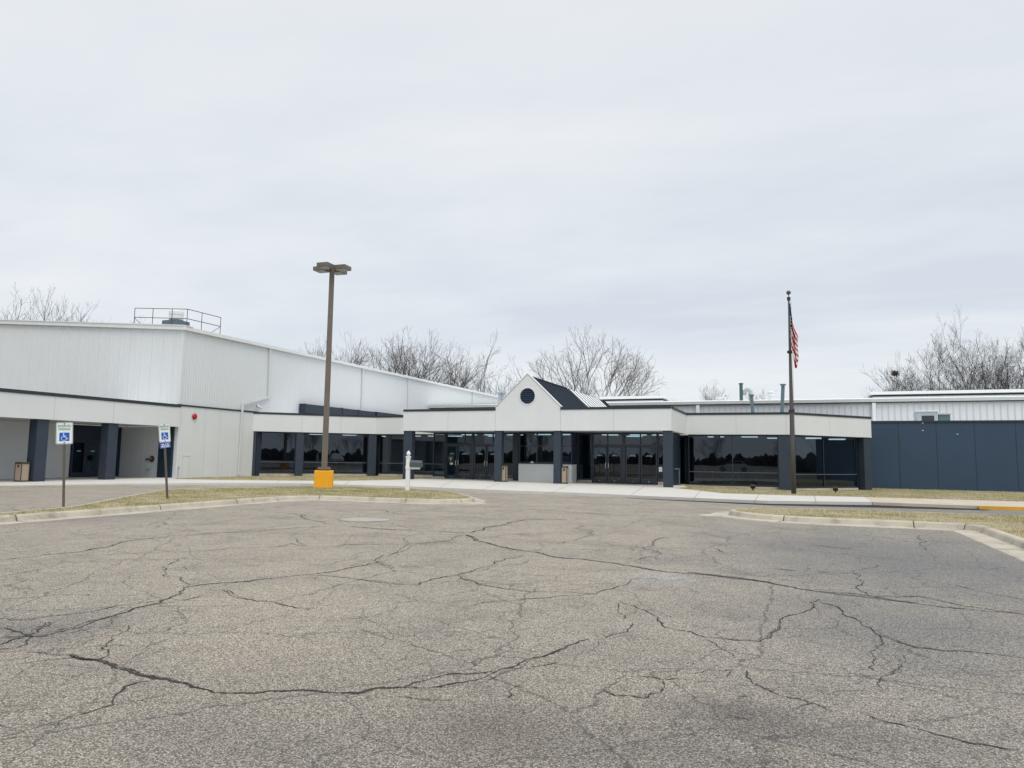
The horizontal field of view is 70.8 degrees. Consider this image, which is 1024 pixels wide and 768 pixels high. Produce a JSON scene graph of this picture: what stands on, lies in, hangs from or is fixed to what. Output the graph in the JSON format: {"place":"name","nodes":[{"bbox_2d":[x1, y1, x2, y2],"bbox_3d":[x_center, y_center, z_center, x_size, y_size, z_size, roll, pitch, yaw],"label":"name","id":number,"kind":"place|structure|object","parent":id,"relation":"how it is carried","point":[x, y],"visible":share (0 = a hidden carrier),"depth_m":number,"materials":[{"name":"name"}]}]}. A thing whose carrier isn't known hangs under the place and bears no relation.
{"place":"outdoors","nodes":[
{"label":"outdoors","id":0,"kind":"place"},
{"bbox_2d":[0,487,465,514],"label":"lawn","id":1,"kind":"structure","parent":0,"point":[249,492],"depth_m":24.20,"materials":[{"name":"plant"}]},
{"bbox_2d":[56,422,72,506],"bbox_3d":[-11.317,2.033,18.110,0.390,2.143,0.062,4,-7,-31],"label":"parking sign","id":2,"kind":"object","parent":1,"relation":"on","point":[64,433],"visible":0.99,"depth_m":18.15,"materials":[{"name":"white metal"}]},
{"bbox_2d":[158,423,170,498],"bbox_3d":[-10.541,2.336,21.758,0.421,2.308,0.117,6,-8,-42],"label":"parking sign","id":3,"kind":"object","parent":1,"relation":"on","point":[164,434],"visible":1,"depth_m":21.79,"materials":[{"name":"white metal"}]},
{"bbox_2d":[313,262,350,487],"bbox_3d":[-8.323,-0.354,32.562,1.577,10.109,1.577,4,-7,-27],"label":"lamp post","id":4,"kind":"object","parent":1,"relation":"on","point":[324,476],"visible":0.98,"depth_m":32.40,"materials":[{"name":"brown metal"}]},
{"bbox_2d":[405,451,422,489],"bbox_3d":[-4.233,3.739,31.066,0.713,1.725,0.254,0,-6,7],"label":"mailbox","id":5,"kind":"object","parent":1,"relation":"on","point":[413,464],"visible":0.98,"depth_m":31.00,"materials":[{"name":"white plastic"}]},
{"bbox_2d":[0,476,871,504],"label":"walkway","id":6,"kind":"structure","parent":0,"point":[649,491],"depth_m":34.93,"materials":[{"name":"concrete"}]},
{"bbox_2d":[14,462,29,481],"bbox_3d":[-23.962,4.299,35.208,0.480,0.955,0.420,-1,-6,21],"label":"litter bin","id":7,"kind":"object","parent":6,"relation":"on","point":[21,471],"visible":1,"depth_m":35.07,"materials":[{"name":"brown metal"}]},
{"bbox_2d":[502,465,507,481],"bbox_3d":[-0.458,5.321,42.894,0.320,1.005,0.322,-1,-6,21],"label":"litter bin","id":8,"kind":"object","parent":6,"relation":"on","point":[504,473],"visible":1,"depth_m":42.77,"materials":[{"name":"brown metal"}]},
{"bbox_2d":[561,466,567,483],"bbox_3d":[3.042,5.239,41.489,0.320,1.005,0.322,-1,-6,21],"label":"litter bin","id":9,"kind":"object","parent":6,"relation":"on","point":[564,474],"visible":1,"depth_m":41.36,"materials":[{"name":"brown metal"}]},
{"bbox_2d":[0,485,1023,767],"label":"parking lot","id":10,"kind":"structure","parent":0,"point":[528,631],"depth_m":6.01,"materials":[{"name":"grey asphalt"}]},
{"bbox_2d":[0,486,484,524],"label":"kerb","id":11,"kind":"structure","parent":10,"relation":"on","point":[36,517],"depth_m":20.26,"materials":[{"name":"concrete"}]},
{"bbox_2d":[341,518,389,521],"bbox_3d":[-3.449,3.172,16.838,1.131,0.001,1.075,-1,-6,21],"label":"manhole collar","id":12,"kind":"object","parent":10,"relation":"on","point":[364,519],"visible":1,"depth_m":16.83,"materials":[{"name":"grey concrete"}]},
{"bbox_2d":[467,503,727,516],"bbox_3d":[2.112,3.762,21.690,8.615,0.009,0.993,-2,-7,28],"label":"kerb apron","id":13,"kind":"object","parent":10,"relation":"on","point":[712,515],"visible":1,"depth_m":20.09,"materials":[{"name":"concrete"}]},
{"bbox_2d":[712,508,1023,561],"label":"kerb","id":14,"kind":"structure","parent":10,"relation":"on","point":[1009,544],"depth_m":16.85,"materials":[{"name":"concrete"}]},
{"bbox_2d":[0,0,1023,425],"label":"sky","id":15,"kind":"structure","parent":0,"point":[659,176],"materials":[{"name":"white"}]},
{"bbox_2d":[1,475,1023,537],"bbox_3d":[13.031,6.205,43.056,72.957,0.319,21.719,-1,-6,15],"label":"lawn","id":16,"kind":"structure","parent":0,"point":[725,489],"depth_m":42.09,"materials":[{"name":"plant"}]},
{"bbox_2d":[251,373,871,489],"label":"office building","id":17,"kind":"structure","parent":16,"relation":"on","point":[549,429],"depth_m":44.43,"materials":[{"name":"paint"}]},
{"bbox_2d":[259,431,295,475],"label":"window","id":18,"kind":"structure","parent":17,"relation":"in","point":[278,448],"depth_m":50.76,"materials":[{"name":"glass"}]},
{"bbox_2d":[302,432,367,475],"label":"window","id":19,"kind":"structure","parent":17,"relation":"in","point":[347,452],"depth_m":52.18,"materials":[{"name":"glass"}]},
{"bbox_2d":[378,434,433,476],"bbox_3d":[-7.655,5.206,52.330,4.516,3.106,0.200,-1,-6,21],"label":"window","id":20,"kind":"structure","parent":17,"relation":"in","point":[390,445],"depth_m":52.49,"materials":[{"name":"glass"}]},
{"bbox_2d":[432,433,445,477],"bbox_3d":[-4.823,4.811,47.934,0.886,3.136,0.200,-1,-6,21],"label":"window","id":21,"kind":"structure","parent":17,"relation":"in","point":[439,438],"depth_m":47.91,"materials":[{"name":"glass"}]},
{"bbox_2d":[448,454,453,462],"bbox_3d":[-4.016,4.924,47.441,0.569,0.579,0.139,-1,-6,21],"label":"wreath","id":22,"kind":"object","parent":17,"relation":"attached to","point":[450,457],"visible":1,"depth_m":47.41,"materials":[{"name":"green plant"}]},
{"bbox_2d":[446,445,457,478],"bbox_3d":[-3.992,5.121,47.460,0.792,2.195,0.148,-1,-6,21],"label":"door","id":23,"kind":"structure","parent":17,"relation":"in","point":[451,470],"depth_m":47.49,"materials":[{"name":"glass"}]},
{"bbox_2d":[457,445,470,478],"bbox_3d":[-3.126,5.102,47.165,0.957,2.195,0.075,-1,-6,21],"label":"door","id":24,"kind":"structure","parent":17,"relation":"in","point":[464,451],"depth_m":47.17,"materials":[{"name":"glass"}]},
{"bbox_2d":[474,445,485,478],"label":"door","id":25,"kind":"structure","parent":17,"relation":"in","point":[479,450],"depth_m":46.77,"materials":[{"name":"glass"}]},
{"bbox_2d":[486,445,493,479],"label":"door","id":26,"kind":"structure","parent":17,"relation":"in","point":[490,448],"depth_m":46.50,"materials":[{"name":"glass"}]},
{"bbox_2d":[504,433,512,479],"bbox_3d":[-0.241,4.692,46.167,0.781,3.136,0.200,-1,-6,21],"label":"window","id":27,"kind":"structure","parent":17,"relation":"in","point":[508,437],"depth_m":46.15,"materials":[{"name":"glass"}]},
{"bbox_2d":[519,432,572,463],"bbox_3d":[2.047,3.896,44.112,3.419,1.896,0.100,-1,-6,21],"label":"window","id":28,"kind":"structure","parent":17,"relation":"in","point":[537,447],"depth_m":44.20,"materials":[{"name":"glass"}]},
{"bbox_2d":[577,433,591,482],"bbox_3d":[4.495,4.569,44.340,0.895,3.136,0.200,-1,-6,21],"label":"window","id":29,"kind":"structure","parent":17,"relation":"in","point":[584,439],"depth_m":44.31,"materials":[{"name":"glass"}]},
{"bbox_2d":[592,446,606,481],"bbox_3d":[5.334,4.879,43.863,0.900,2.195,0.148,-1,-6,21],"label":"door","id":30,"kind":"structure","parent":17,"relation":"in","point":[599,453],"depth_m":43.91,"materials":[{"name":"glass"}]},
{"bbox_2d":[608,446,621,482],"bbox_3d":[6.198,4.857,43.531,0.874,2.195,0.147,-1,-6,21],"label":"door","id":31,"kind":"structure","parent":17,"relation":"in","point":[614,452],"depth_m":43.57,"materials":[{"name":"glass"}]},
{"bbox_2d":[625,446,639,482],"bbox_3d":[7.240,4.834,43.167,0.876,2.195,0.075,-1,-6,21],"label":"door","id":32,"kind":"structure","parent":17,"relation":"in","point":[632,453],"depth_m":43.18,"materials":[{"name":"glass"}]},
{"bbox_2d":[641,446,657,483],"bbox_3d":[8.149,4.812,42.830,0.986,2.195,0.050,-1,-6,21],"label":"door","id":33,"kind":"structure","parent":17,"relation":"in","point":[648,453],"depth_m":42.82,"materials":[{"name":"glass"}]},
{"bbox_2d":[658,433,662,484],"bbox_3d":[8.836,4.457,42.666,0.364,3.136,0.200,-1,-6,21],"label":"window","id":34,"kind":"structure","parent":17,"relation":"in","point":[660,435],"depth_m":42.65,"materials":[{"name":"glass"}]},
{"bbox_2d":[688,435,778,489],"bbox_3d":[13.560,4.806,44.231,5.290,3.386,0.302,-1,-6,20],"label":"window","id":35,"kind":"structure","parent":17,"relation":"in","point":[741,461],"depth_m":44.20,"materials":[{"name":"glass"}]},
{"bbox_2d":[795,435,857,489],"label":"window","id":36,"kind":"structure","parent":17,"relation":"in","point":[822,462],"depth_m":44.69,"materials":[{"name":"glass"}]},
{"bbox_2d":[786,290,795,493],"bbox_3d":[14.537,0.350,37.490,0.336,10.629,0.285,-1,-6,21],"label":"flagpole","id":37,"kind":"object","parent":16,"relation":"on","point":[791,410],"visible":1,"depth_m":37.28,"materials":[{"name":"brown metal"}]},
{"bbox_2d":[789,302,798,367],"bbox_3d":[14.695,-2.583,37.526,0.443,3.544,0.383,-4,-8,40],"label":"flag","id":38,"kind":"object","parent":37,"relation":"hanging from","point":[794,341],"visible":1,"depth_m":37.45,"materials":[{"name":"red fabric"}]},
{"bbox_2d":[857,410,1023,491],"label":"navy annex","id":39,"kind":"object","parent":16,"relation":"on","point":[931,449],"visible":0.81,"depth_m":48.27,"materials":[{"name":"paint"}]},
{"bbox_2d":[638,498,984,509],"bbox_3d":[-0.332,4.848,31.927,36.699,0.059,5.365,-1,-6,16],"label":"asphalt strip","id":40,"kind":"object","parent":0,"point":[879,506],"visible":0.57,"depth_m":26.64,"materials":[{"name":"grey asphalt"}]},
{"bbox_2d":[742,509,1023,537],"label":"lawn","id":41,"kind":"structure","parent":0,"point":[965,521],"depth_m":18.19,"materials":[{"name":"plant"}]},
{"bbox_2d":[865,497,1023,508],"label":"pavement","id":42,"kind":"structure","parent":0,"point":[948,503],"depth_m":27.53,"materials":[{"name":"beige concrete"}]},
{"bbox_2d":[979,506,1023,510],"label":"kerb paint","id":43,"kind":"object","parent":42,"relation":"on","point":[1001,508],"visible":0.96,"depth_m":25.53,"materials":[{"name":"yellow paint"}]},
{"label":"ground","id":44,"kind":"structure","parent":0,"visible":0},
{"bbox_2d":[0,283,101,321],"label":"bare tree","id":45,"kind":"object","parent":44,"relation":"on","point":[72,315],"visible":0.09,"depth_m":164.77,"materials":[{"name":"brown plant"}]},
{"bbox_2d":[7,287,99,321],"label":"bare tree","id":46,"kind":"object","parent":44,"relation":"on","point":[37,302],"visible":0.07,"depth_m":170.82,"materials":[{"name":"brown plant"}]},
{"bbox_2d":[0,308,497,481],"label":"warehouse","id":47,"kind":"structure","parent":44,"relation":"on","point":[126,388],"depth_m":46.54,"materials":[{"name":"metal"}]},
{"bbox_2d":[69,440,85,476],"bbox_3d":[-25.642,4.389,42.536,0.059,2.180,0.900,-1,-6,21],"label":"door","id":48,"kind":"structure","parent":47,"relation":"in","point":[78,447],"depth_m":42.50,"materials":[{"name":"glass"}]},
{"bbox_2d":[84,440,99,476],"bbox_3d":[-25.314,4.479,43.380,0.059,2.180,0.880,-1,-6,21],"label":"door","id":49,"kind":"structure","parent":47,"relation":"in","point":[92,446],"depth_m":43.35,"materials":[{"name":"metal"}]},
{"bbox_2d":[145,456,154,461],"bbox_3d":[-22.196,4.592,44.090,0.467,0.392,0.383,-1,-6,21],"label":"hose connection","id":50,"kind":"object","parent":47,"relation":"attached to","point":[151,458],"visible":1,"depth_m":44.18,"materials":[{"name":"metal"}]},
{"bbox_2d":[298,338,343,359],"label":"bare tree","id":51,"kind":"object","parent":44,"relation":"on","point":[321,354],"visible":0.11,"depth_m":182.34,"materials":[{"name":"brown plant"}]},
{"bbox_2d":[308,331,394,371],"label":"bare tree","id":52,"kind":"object","parent":44,"relation":"on","point":[357,360],"visible":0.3,"depth_m":163.79,"materials":[{"name":"brown plant"}]},
{"bbox_2d":[365,337,418,376],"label":"bare tree","id":53,"kind":"object","parent":44,"relation":"on","point":[396,357],"visible":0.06,"depth_m":161.15,"materials":[{"name":"brown plant"}]},
{"bbox_2d":[374,325,463,385],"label":"bare tree","id":54,"kind":"object","parent":44,"relation":"on","point":[415,364],"visible":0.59,"depth_m":153.74,"materials":[{"name":"brown plant"}]},
{"bbox_2d":[370,329,482,388],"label":"bare tree","id":55,"kind":"object","parent":44,"relation":"on","point":[415,374],"visible":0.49,"depth_m":148.57,"materials":[{"name":"brown plant"}]},
{"bbox_2d":[425,347,497,392],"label":"bare tree","id":56,"kind":"object","parent":44,"relation":"on","point":[436,378],"visible":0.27,"depth_m":151.46,"materials":[{"name":"brown plant"}]},
{"bbox_2d":[430,332,516,393],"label":"bare tree","id":57,"kind":"object","parent":44,"relation":"on","point":[480,384],"visible":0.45,"depth_m":138.50,"materials":[{"name":"brown plant"}]},
{"bbox_2d":[507,353,600,396],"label":"bare tree","id":58,"kind":"object","parent":44,"relation":"on","point":[559,378],"visible":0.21,"depth_m":133.83,"materials":[{"name":"brown plant"}]},
{"bbox_2d":[526,326,667,396],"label":"bare tree","id":59,"kind":"object","parent":44,"relation":"on","point":[622,364],"visible":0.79,"depth_m":125.54,"materials":[{"name":"brown plant"}]},
{"bbox_2d":[700,381,728,399],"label":"bare tree","id":60,"kind":"object","parent":44,"relation":"on","point":[708,391],"visible":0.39,"depth_m":147.07,"materials":[{"name":"grey plant"}]},
{"bbox_2d":[428,383,1023,437],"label":"factory hall","id":61,"kind":"structure","parent":44,"relation":"on","point":[1001,404],"depth_m":60.88,"materials":[{"name":"metal"}]},
{"bbox_2d":[861,350,930,397],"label":"bare tree","id":62,"kind":"object","parent":44,"relation":"on","point":[892,380],"visible":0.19,"depth_m":126.98,"materials":[{"name":"brown plant"}]},
{"bbox_2d":[876,358,931,391],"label":"bare tree","id":63,"kind":"object","parent":44,"relation":"on","point":[901,381],"visible":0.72,"depth_m":126.73,"materials":[{"name":"brown plant"}]},
{"bbox_2d":[891,371,899,376],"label":"nest","id":64,"kind":"object","parent":63,"relation":"on","point":[895,373],"visible":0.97,"depth_m":125.11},
{"bbox_2d":[885,353,963,390],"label":"bare tree","id":65,"kind":"object","parent":44,"relation":"on","point":[928,378],"visible":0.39,"depth_m":125.11,"materials":[{"name":"brown plant"}]},
{"bbox_2d":[908,328,1012,390],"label":"bare tree","id":66,"kind":"object","parent":44,"relation":"on","point":[966,371],"visible":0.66,"depth_m":109.96,"materials":[{"name":"brown plant"}]},
{"bbox_2d":[932,371,990,389],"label":"bare tree","id":67,"kind":"object","parent":44,"relation":"on","point":[958,383],"visible":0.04,"depth_m":128.84,"materials":[{"name":"brown plant"}]},
{"bbox_2d":[923,306,1023,390],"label":"bare tree","id":68,"kind":"object","parent":44,"relation":"on","point":[961,373],"visible":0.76,"depth_m":108.09,"materials":[{"name":"brown plant"}]},
{"bbox_2d":[937,346,1023,390],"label":"bare tree","id":69,"kind":"object","parent":44,"relation":"on","point":[998,376],"visible":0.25,"depth_m":103.64,"materials":[{"name":"brown plant"}]},
{"bbox_2d":[976,351,1023,388],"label":"bare tree","id":70,"kind":"object","parent":44,"relation":"on","point":[1005,375],"visible":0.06,"depth_m":120.17,"materials":[{"name":"brown plant"}]}
]}

